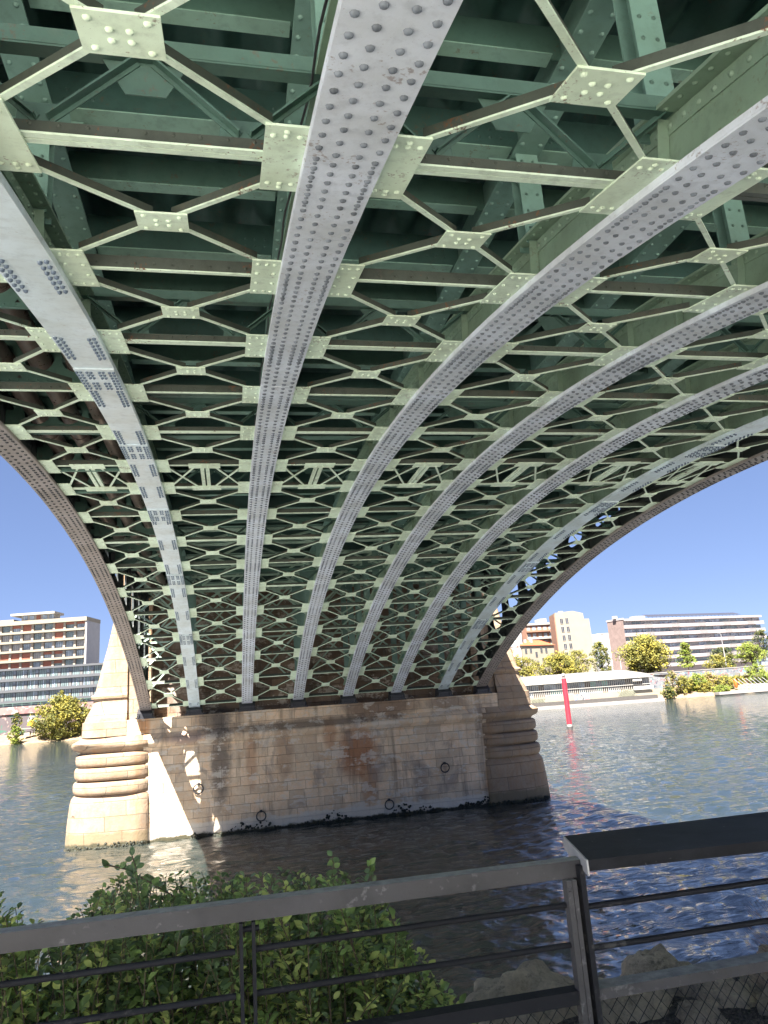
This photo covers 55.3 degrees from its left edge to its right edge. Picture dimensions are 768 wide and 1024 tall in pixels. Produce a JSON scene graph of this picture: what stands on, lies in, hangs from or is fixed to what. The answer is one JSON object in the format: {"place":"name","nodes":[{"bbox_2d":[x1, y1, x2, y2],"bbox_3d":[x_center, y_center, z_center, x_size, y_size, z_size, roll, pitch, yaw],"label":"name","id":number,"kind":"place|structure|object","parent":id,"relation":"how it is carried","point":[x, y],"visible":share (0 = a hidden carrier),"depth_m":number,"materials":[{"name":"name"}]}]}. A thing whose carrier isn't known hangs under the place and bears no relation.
{"place":"outdoors","nodes":[
{"label":"outdoors","id":0,"kind":"place"},
{"bbox_2d":[0,692,767,1023],"bbox_3d":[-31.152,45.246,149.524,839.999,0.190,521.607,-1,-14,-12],"label":"river water","id":1,"kind":"structure","parent":0,"point":[624,766],"depth_m":28.91,"materials":[{"name":"blue liquid"}]},
{"bbox_2d":[65,576,550,851],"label":"bridge pier","id":2,"kind":"structure","parent":1,"relation":"in","point":[176,773],"depth_m":34.81,"materials":[{"name":"stone"}]},
{"bbox_2d":[0,0,767,719],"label":"iron bridge","id":3,"kind":"structure","parent":2,"relation":"on","point":[380,298],"depth_m":9.08,"materials":[{"name":"green metal"}]},
{"bbox_2d":[0,340,163,601],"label":"service pipe","id":4,"kind":"object","parent":3,"relation":"hanging from","point":[7,355],"visible":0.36,"depth_m":14.08,"materials":[{"name":"metal"}]},
{"bbox_2d":[0,283,171,599],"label":"service pipe","id":5,"kind":"object","parent":3,"relation":"hanging from","point":[43,360],"visible":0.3,"depth_m":12.34,"materials":[{"name":"metal"}]},
{"bbox_2d":[61,352,161,557],"bbox_3d":[-5.569,-1.187,15.451,0.360,0.360,42.900,-1,-14,-12],"label":"service pipe","id":6,"kind":"object","parent":3,"relation":"hanging from","point":[113,447],"visible":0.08,"depth_m":14.71,"materials":[{"name":"metal"}]},
{"bbox_2d":[561,673,572,728],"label":"river marker","id":7,"kind":"object","parent":1,"relation":"in","point":[566,703],"visible":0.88,"depth_m":89.98,"materials":[{"name":"red paint"}]},
{"bbox_2d":[520,670,664,709],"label":"floating restaurant","id":8,"kind":"structure","parent":1,"relation":"on","point":[600,688],"depth_m":161.62,"materials":[{"name":"white metal"}]},
{"bbox_2d":[532,686,538,697],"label":"window","id":9,"kind":"structure","parent":8,"relation":"in","point":[534,688],"depth_m":161.84,"materials":[{"name":"grey glass"}]},
{"bbox_2d":[538,685,544,696],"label":"window","id":10,"kind":"structure","parent":8,"relation":"in","point":[540,688],"depth_m":161.84,"materials":[{"name":"grey glass"}]},
{"bbox_2d":[543,685,549,696],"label":"window","id":11,"kind":"structure","parent":8,"relation":"in","point":[546,687],"depth_m":161.84,"materials":[{"name":"grey glass"}]},
{"bbox_2d":[549,684,555,695],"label":"window","id":12,"kind":"structure","parent":8,"relation":"in","point":[552,687],"depth_m":161.92,"materials":[{"name":"glass"}]},
{"bbox_2d":[555,684,561,695],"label":"window","id":13,"kind":"structure","parent":8,"relation":"in","point":[557,686],"depth_m":161.92,"materials":[{"name":"glass"}]},
{"bbox_2d":[567,683,573,694],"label":"window","id":14,"kind":"structure","parent":8,"relation":"in","point":[570,692],"depth_m":161.92,"materials":[{"name":"glass"}]},
{"bbox_2d":[572,683,578,694],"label":"window","id":15,"kind":"structure","parent":8,"relation":"in","point":[575,685],"depth_m":161.96,"materials":[{"name":"glass"}]},
{"bbox_2d":[578,682,584,693],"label":"window","id":16,"kind":"structure","parent":8,"relation":"in","point":[581,685],"depth_m":161.96,"materials":[{"name":"glass"}]},
{"bbox_2d":[584,682,590,693],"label":"window","id":17,"kind":"structure","parent":8,"relation":"in","point":[586,684],"depth_m":162.00,"materials":[{"name":"glass"}]},
{"bbox_2d":[590,682,596,693],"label":"window","id":18,"kind":"structure","parent":8,"relation":"in","point":[592,684],"depth_m":161.96,"materials":[{"name":"glass"}]},
{"bbox_2d":[595,681,602,692],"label":"window","id":19,"kind":"structure","parent":8,"relation":"in","point":[598,683],"depth_m":162.00,"materials":[{"name":"glass"}]},
{"bbox_2d":[601,681,607,692],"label":"window","id":20,"kind":"structure","parent":8,"relation":"in","point":[604,683],"depth_m":162.00,"materials":[{"name":"glass"}]},
{"bbox_2d":[607,680,613,691],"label":"window","id":21,"kind":"structure","parent":8,"relation":"in","point":[609,683],"depth_m":162.04,"materials":[{"name":"glass"}]},
{"bbox_2d":[613,680,619,691],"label":"window","id":22,"kind":"structure","parent":8,"relation":"in","point":[615,682],"depth_m":162.04,"materials":[{"name":"glass"}]},
{"bbox_2d":[618,679,625,691],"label":"window","id":23,"kind":"structure","parent":8,"relation":"in","point":[621,682],"depth_m":162.08,"materials":[{"name":"glass"}]},
{"bbox_2d":[624,679,630,690],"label":"window","id":24,"kind":"structure","parent":8,"relation":"in","point":[627,681],"depth_m":162.12,"materials":[{"name":"glass"}]},
{"bbox_2d":[0,682,767,744],"bbox_3d":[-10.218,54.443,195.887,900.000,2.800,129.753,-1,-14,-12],"label":"bank","id":25,"kind":"structure","parent":0,"point":[32,738],"depth_m":182.07,"materials":[{"name":"beige concrete"}]},
{"bbox_2d":[7,726,24,743],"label":"round shrub","id":26,"kind":"object","parent":25,"relation":"on","point":[15,739],"visible":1,"depth_m":183.16,"materials":[{"name":"green plant"}]},
{"bbox_2d":[10,712,22,728],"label":"ivy tree","id":27,"kind":"object","parent":25,"relation":"on","point":[17,717],"visible":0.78,"depth_m":193.08,"materials":[{"name":"green plant"}]},
{"bbox_2d":[0,698,93,735],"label":"quay wall","id":28,"kind":"structure","parent":25,"relation":"on","point":[7,714],"depth_m":197.59,"materials":[{"name":"stone"}]},
{"bbox_2d":[29,694,91,740],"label":"bushy tree","id":29,"kind":"object","parent":25,"relation":"on","point":[64,706],"visible":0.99,"depth_m":186.12,"materials":[{"name":"yellow plant"}]},
{"bbox_2d":[660,686,677,698],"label":"bank shrub","id":30,"kind":"object","parent":25,"relation":"on","point":[670,692],"visible":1,"depth_m":170.12,"materials":[{"name":"green plant"}]},
{"bbox_2d":[662,670,681,691],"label":"bank shrub","id":31,"kind":"object","parent":25,"relation":"on","point":[672,675],"visible":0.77,"depth_m":174.36,"materials":[{"name":"green plant"}]},
{"bbox_2d":[674,675,693,693],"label":"bank shrub","id":32,"kind":"object","parent":25,"relation":"on","point":[684,683],"visible":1,"depth_m":173.47,"materials":[{"name":"green plant"}]},
{"bbox_2d":[687,672,706,691],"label":"bank shrub","id":33,"kind":"object","parent":25,"relation":"on","point":[697,676],"visible":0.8,"depth_m":175.63,"materials":[{"name":"green plant"}]},
{"bbox_2d":[695,681,713,691],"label":"bank shrub","id":34,"kind":"object","parent":25,"relation":"on","point":[707,687],"visible":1,"depth_m":174.24,"materials":[{"name":"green plant"}]},
{"bbox_2d":[646,665,767,688],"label":"mural wall","id":35,"kind":"structure","parent":25,"relation":"on","point":[656,681],"depth_m":186.28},
{"bbox_2d":[700,671,721,686],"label":"bank shrub","id":36,"kind":"object","parent":25,"relation":"on","point":[709,677],"visible":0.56,"depth_m":177.91,"materials":[{"name":"yellow plant"}]},
{"bbox_2d":[711,684,732,691],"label":"bank shrub","id":37,"kind":"object","parent":25,"relation":"on","point":[720,688],"visible":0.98,"depth_m":172.40,"materials":[{"name":"green plant"}]},
{"bbox_2d":[713,674,734,688],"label":"bank shrub","id":38,"kind":"object","parent":25,"relation":"on","point":[725,679],"visible":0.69,"depth_m":176.94,"materials":[{"name":"yellow plant"}]},
{"bbox_2d":[730,675,744,683],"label":"bank shrub","id":39,"kind":"object","parent":25,"relation":"on","point":[739,677],"visible":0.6,"depth_m":181.98,"materials":[{"name":"yellow plant"}]},
{"bbox_2d":[714,677,767,694],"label":"landing stage","id":40,"kind":"object","parent":25,"relation":"on","point":[741,691],"visible":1,"depth_m":169.56,"materials":[{"name":"white concrete"}]},
{"bbox_2d":[735,672,751,682],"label":"market hut","id":41,"kind":"object","parent":25,"relation":"on","point":[742,674],"visible":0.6,"depth_m":184.99,"materials":[{"name":"ceramic"}]},
{"bbox_2d":[742,663,767,683],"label":"bank shrub","id":42,"kind":"object","parent":25,"relation":"on","point":[761,673],"visible":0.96,"depth_m":183.34,"materials":[{"name":"green plant"}]},
{"bbox_2d":[0,455,767,662],"label":"sky","id":43,"kind":"structure","parent":0,"point":[707,552],"materials":[{"name":"blue"}]},
{"bbox_2d":[557,976,767,1023],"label":"bank ground","id":44,"kind":"structure","parent":0,"point":[669,1017],"depth_m":3.56,"materials":[{"name":"grey stone"}]},
{"bbox_2d":[0,891,76,1023],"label":"leafy shrub","id":45,"kind":"object","parent":44,"relation":"on","point":[28,1002],"visible":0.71,"depth_m":2.33,"materials":[{"name":"green plant"}]},
{"bbox_2d":[20,865,455,1023],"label":"leafy shrub","id":46,"kind":"object","parent":44,"relation":"on","point":[123,990],"visible":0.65,"depth_m":2.60,"materials":[{"name":"green plant"}]},
{"bbox_2d":[95,893,120,912],"bbox_3d":[-0.980,1.408,2.639,0.117,0.093,0.031,2,-15,-22],"label":"sprig","id":47,"kind":"object","parent":46,"relation":"attached to","point":[108,898],"visible":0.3,"depth_m":2.64,"materials":[{"name":"green plant"}]},
{"bbox_2d":[125,846,148,902],"bbox_3d":[-0.899,1.323,2.677,0.091,0.195,0.037,-1,-14,-12],"label":"sprig","id":48,"kind":"object","parent":46,"relation":"attached to","point":[136,861],"visible":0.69,"depth_m":2.69,"materials":[{"name":"green plant"}]},
{"bbox_2d":[102,859,183,897],"bbox_3d":[-0.880,1.342,2.683,0.287,0.173,0.052,-1,-14,-12],"label":"sprig","id":49,"kind":"object","parent":46,"relation":"attached to","point":[122,865],"visible":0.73,"depth_m":2.68,"materials":[{"name":"green plant"}]},
{"bbox_2d":[319,850,339,887],"bbox_3d":[-0.208,1.389,2.806,0.085,0.169,0.036,-3,-14,-4],"label":"sprig","id":50,"kind":"object","parent":46,"relation":"attached to","point":[332,861],"visible":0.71,"depth_m":2.81,"materials":[{"name":"green plant"}]},
{"bbox_2d":[364,857,376,880],"bbox_3d":[-0.047,1.399,2.836,0.053,0.116,0.030,1,-15,-18],"label":"sprig","id":51,"kind":"object","parent":46,"relation":"attached to","point":[371,864],"visible":0.69,"depth_m":2.84,"materials":[{"name":"green plant"}]},
{"bbox_2d":[0,856,593,1023],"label":"metal railing","id":52,"kind":"object","parent":44,"relation":"on","point":[252,909],"visible":0.99,"depth_m":2.14,"materials":[{"name":"grey metal"}]},
{"bbox_2d":[341,947,474,1023],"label":"leafy shrub","id":53,"kind":"object","parent":44,"relation":"on","point":[439,1000],"visible":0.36,"depth_m":2.73,"materials":[{"name":"green plant"}]},
{"bbox_2d":[485,1014,540,1023],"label":"boulder","id":54,"kind":"object","parent":44,"relation":"on","point":[522,1018],"visible":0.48,"depth_m":3.53,"materials":[{"name":"stone"}]},
{"bbox_2d":[464,959,606,1023],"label":"boulder","id":55,"kind":"object","parent":44,"relation":"on","point":[531,975],"visible":0.39,"depth_m":3.81,"materials":[{"name":"stone"}]},
{"bbox_2d":[601,990,674,1023],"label":"boulder","id":56,"kind":"object","parent":44,"relation":"on","point":[617,1009],"visible":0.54,"depth_m":3.60,"materials":[{"name":"stone"}]},
{"bbox_2d":[620,943,691,975],"bbox_3d":[1.549,2.677,4.122,0.479,0.436,0.347,-10,-23,13],"label":"boulder","id":57,"kind":"object","parent":44,"relation":"on","point":[658,957],"visible":0.27,"depth_m":4.11,"materials":[{"name":"stone"}]},
{"bbox_2d":[563,812,767,1023],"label":"metal railing","id":58,"kind":"object","parent":44,"relation":"on","point":[684,841],"visible":0.95,"depth_m":2.31,"materials":[{"name":"metal"}]},
{"bbox_2d":[675,1000,730,1023],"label":"boulder","id":59,"kind":"object","parent":44,"relation":"on","point":[694,1012],"visible":0.81,"depth_m":3.46,"materials":[{"name":"stone"}]},
{"bbox_2d":[663,965,756,1008],"bbox_3d":[1.705,2.579,3.795,0.582,0.426,0.430,-1,-11,2],"label":"boulder","id":60,"kind":"object","parent":44,"relation":"on","point":[725,990],"visible":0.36,"depth_m":3.69,"materials":[{"name":"stone"}]},
{"bbox_2d":[739,944,767,994],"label":"boulder","id":61,"kind":"object","parent":44,"relation":"on","point":[756,989],"visible":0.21,"depth_m":3.92,"materials":[{"name":"stone"}]},
{"bbox_2d":[756,987,767,1015],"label":"boulder","id":62,"kind":"object","parent":44,"relation":"on","point":[763,1000],"visible":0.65,"depth_m":3.60,"materials":[{"name":"stone"}]},
{"bbox_2d":[744,890,767,985],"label":"dry grass","id":63,"kind":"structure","parent":0,"point":[760,938],"depth_m":3.03,"materials":[{"name":"brown plant"}]},
{"bbox_3d":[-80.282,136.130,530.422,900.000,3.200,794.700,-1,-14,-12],"label":"far terrace","id":64,"kind":"structure","parent":0,"visible":0},
{"bbox_2d":[0,611,100,668],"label":"apartment block","id":65,"kind":"structure","parent":64,"relation":"on","point":[42,639],"depth_m":234.14,"materials":[{"name":"white concrete"}]},
{"bbox_2d":[0,663,102,707],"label":"glazed building","id":66,"kind":"structure","parent":64,"relation":"on","point":[20,686],"depth_m":217.30,"materials":[{"name":"grey glass"}]},
{"bbox_2d":[5,693,14,700],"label":"window","id":67,"kind":"structure","parent":66,"relation":"in","point":[12,698],"depth_m":215.62,"materials":[{"name":"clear glass"}]},
{"bbox_2d":[5,682,15,689],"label":"window","id":68,"kind":"structure","parent":66,"relation":"in","point":[8,685],"depth_m":216.41,"materials":[{"name":"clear glass"}]},
{"bbox_2d":[6,671,15,678],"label":"window","id":69,"kind":"structure","parent":66,"relation":"in","point":[7,672],"depth_m":217.15,"materials":[{"name":"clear glass"}]},
{"bbox_2d":[16,681,26,689],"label":"window","id":70,"kind":"structure","parent":66,"relation":"in","point":[23,685],"depth_m":216.67,"materials":[{"name":"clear glass"}]},
{"bbox_2d":[16,692,26,700],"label":"window","id":71,"kind":"structure","parent":66,"relation":"in","point":[19,693],"depth_m":215.93,"materials":[{"name":"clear glass"}]},
{"bbox_2d":[17,670,27,677],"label":"window","id":72,"kind":"structure","parent":66,"relation":"in","point":[18,672],"depth_m":217.47,"materials":[{"name":"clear glass"}]},
{"bbox_2d":[27,691,37,699],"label":"window","id":73,"kind":"structure","parent":66,"relation":"in","point":[29,695],"depth_m":216.25,"materials":[{"name":"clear glass"}]},
{"bbox_2d":[28,680,37,688],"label":"window","id":74,"kind":"structure","parent":66,"relation":"in","point":[35,685],"depth_m":216.99,"materials":[{"name":"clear glass"}]},
{"bbox_2d":[28,669,38,677],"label":"window","id":75,"kind":"structure","parent":66,"relation":"in","point":[30,674],"depth_m":217.78,"materials":[{"name":"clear glass"}]},
{"bbox_2d":[38,690,48,698],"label":"window","id":76,"kind":"structure","parent":66,"relation":"in","point":[43,695],"depth_m":216.51,"materials":[{"name":"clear glass"}]},
{"bbox_2d":[39,679,48,687],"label":"window","id":77,"kind":"structure","parent":66,"relation":"in","point":[40,681],"depth_m":217.31,"materials":[{"name":"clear glass"}]},
{"bbox_2d":[39,669,49,676],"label":"window","id":78,"kind":"structure","parent":66,"relation":"in","point":[42,673],"depth_m":218.05,"materials":[{"name":"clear glass"}]},
{"bbox_2d":[50,679,59,686],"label":"window","id":79,"kind":"structure","parent":66,"relation":"in","point":[52,681],"depth_m":217.57,"materials":[{"name":"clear glass"}]},
{"bbox_2d":[51,668,60,675],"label":"window","id":80,"kind":"structure","parent":66,"relation":"in","point":[57,671],"depth_m":218.37,"materials":[{"name":"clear glass"}]},
{"bbox_2d":[61,678,71,685],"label":"window","id":81,"kind":"structure","parent":66,"relation":"in","point":[63,681],"depth_m":217.89,"materials":[{"name":"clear glass"}]},
{"bbox_2d":[62,667,71,674],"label":"window","id":82,"kind":"structure","parent":66,"relation":"in","point":[68,671],"depth_m":218.69,"materials":[{"name":"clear glass"}]},
{"bbox_2d":[72,688,81,696],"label":"window","id":83,"kind":"structure","parent":66,"relation":"in","point":[73,690],"depth_m":217.47,"materials":[{"name":"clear glass"}]},
{"bbox_2d":[72,677,82,685],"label":"window","id":84,"kind":"structure","parent":66,"relation":"in","point":[75,680],"depth_m":218.21,"materials":[{"name":"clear glass"}]},
{"bbox_2d":[73,666,82,674],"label":"window","id":85,"kind":"structure","parent":66,"relation":"in","point":[79,669],"depth_m":218.96,"materials":[{"name":"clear glass"}]},
{"bbox_2d":[83,687,92,695],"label":"window","id":86,"kind":"structure","parent":66,"relation":"in","point":[84,689],"depth_m":217.73,"materials":[{"name":"clear glass"}]},
{"bbox_2d":[83,676,93,684],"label":"window","id":87,"kind":"structure","parent":66,"relation":"in","point":[86,679],"depth_m":218.53,"materials":[{"name":"clear glass"}]},
{"bbox_2d":[84,666,93,673],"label":"window","id":88,"kind":"structure","parent":66,"relation":"in","point":[90,671],"depth_m":219.28,"materials":[{"name":"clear glass"}]},
{"bbox_2d":[511,632,523,676],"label":"white house","id":89,"kind":"structure","parent":64,"relation":"on","point":[515,646],"depth_m":223.41,"materials":[{"name":"white paint"}]},
{"bbox_2d":[515,656,542,676],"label":"street tree","id":90,"kind":"object","parent":64,"relation":"on","point":[526,671],"visible":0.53,"depth_m":198.62,"materials":[{"name":"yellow plant"}]},
{"bbox_2d":[519,639,554,675],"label":"tiled house","id":91,"kind":"structure","parent":64,"relation":"on","point":[536,650],"depth_m":222.73,"materials":[{"name":"beige paint"}]},
{"bbox_2d":[522,618,551,643],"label":"brick flats","id":92,"kind":"structure","parent":64,"relation":"on","point":[538,629],"depth_m":253.40,"materials":[{"name":"orange brick"}]},
{"bbox_2d":[535,650,579,675],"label":"street tree","id":93,"kind":"object","parent":64,"relation":"on","point":[564,666],"visible":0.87,"depth_m":202.10,"materials":[{"name":"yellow plant"}]},
{"bbox_2d":[549,611,596,672],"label":"cream block","id":94,"kind":"structure","parent":64,"relation":"on","point":[570,630],"depth_m":235.43,"materials":[{"name":"beige paint"}]},
{"bbox_2d":[569,650,592,672],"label":"street tree","id":95,"kind":"object","parent":64,"relation":"on","point":[580,668],"visible":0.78,"depth_m":207.57,"materials":[{"name":"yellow plant"}]},
{"bbox_2d":[592,636,603,670],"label":"distant building","id":96,"kind":"structure","parent":64,"relation":"on","point":[595,639],"depth_m":320.92,"materials":[{"name":"white paint"}]},
{"bbox_2d":[588,641,613,671],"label":"street tree","id":97,"kind":"object","parent":64,"relation":"on","point":[598,645],"visible":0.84,"depth_m":210.31,"materials":[{"name":"green plant"}]},
{"bbox_2d":[592,633,613,669],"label":"distant building","id":98,"kind":"structure","parent":64,"relation":"on","point":[603,639],"depth_m":343.17,"materials":[{"name":"white concrete"}]},
{"bbox_2d":[610,633,675,673],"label":"plane tree","id":99,"kind":"object","parent":64,"relation":"on","point":[644,651],"visible":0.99,"depth_m":189.96,"materials":[{"name":"green plant"}]},
{"bbox_2d":[606,612,766,672],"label":"slab block","id":100,"kind":"structure","parent":64,"relation":"on","point":[700,636],"depth_m":278.26,"materials":[{"name":"white concrete"}]},
{"bbox_2d":[675,642,697,669],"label":"lime tree","id":101,"kind":"object","parent":64,"relation":"on","point":[685,652],"visible":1,"depth_m":200.72,"materials":[{"name":"green plant"}]},
{"bbox_2d":[702,652,733,668],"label":"street tree","id":102,"kind":"object","parent":64,"relation":"on","point":[718,661],"visible":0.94,"depth_m":201.56,"materials":[{"name":"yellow plant"}]},
{"bbox_2d":[709,646,733,659],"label":"pine tree","id":103,"kind":"object","parent":64,"relation":"on","point":[718,650],"visible":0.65,"depth_m":205.27,"materials":[{"name":"green plant"}]},
{"bbox_2d":[722,653,737,666],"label":"street tree","id":104,"kind":"object","parent":64,"relation":"on","point":[730,655],"visible":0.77,"depth_m":201.92,"materials":[{"name":"green plant"}]},
{"bbox_2d":[734,641,767,665],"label":"lime tree","id":105,"kind":"object","parent":64,"relation":"on","point":[748,652],"visible":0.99,"depth_m":199.79,"materials":[{"name":"green plant"}]},
{"bbox_2d":[749,628,767,658],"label":"cedar","id":106,"kind":"object","parent":64,"relation":"on","point":[761,640],"visible":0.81,"depth_m":219.93,"materials":[{"name":"green plant"}]},
{"bbox_2d":[754,659,767,664],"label":"parked van","id":107,"kind":"object","parent":64,"relation":"on","point":[764,661],"visible":0.45,"depth_m":198.38,"materials":[{"name":"white paint"}]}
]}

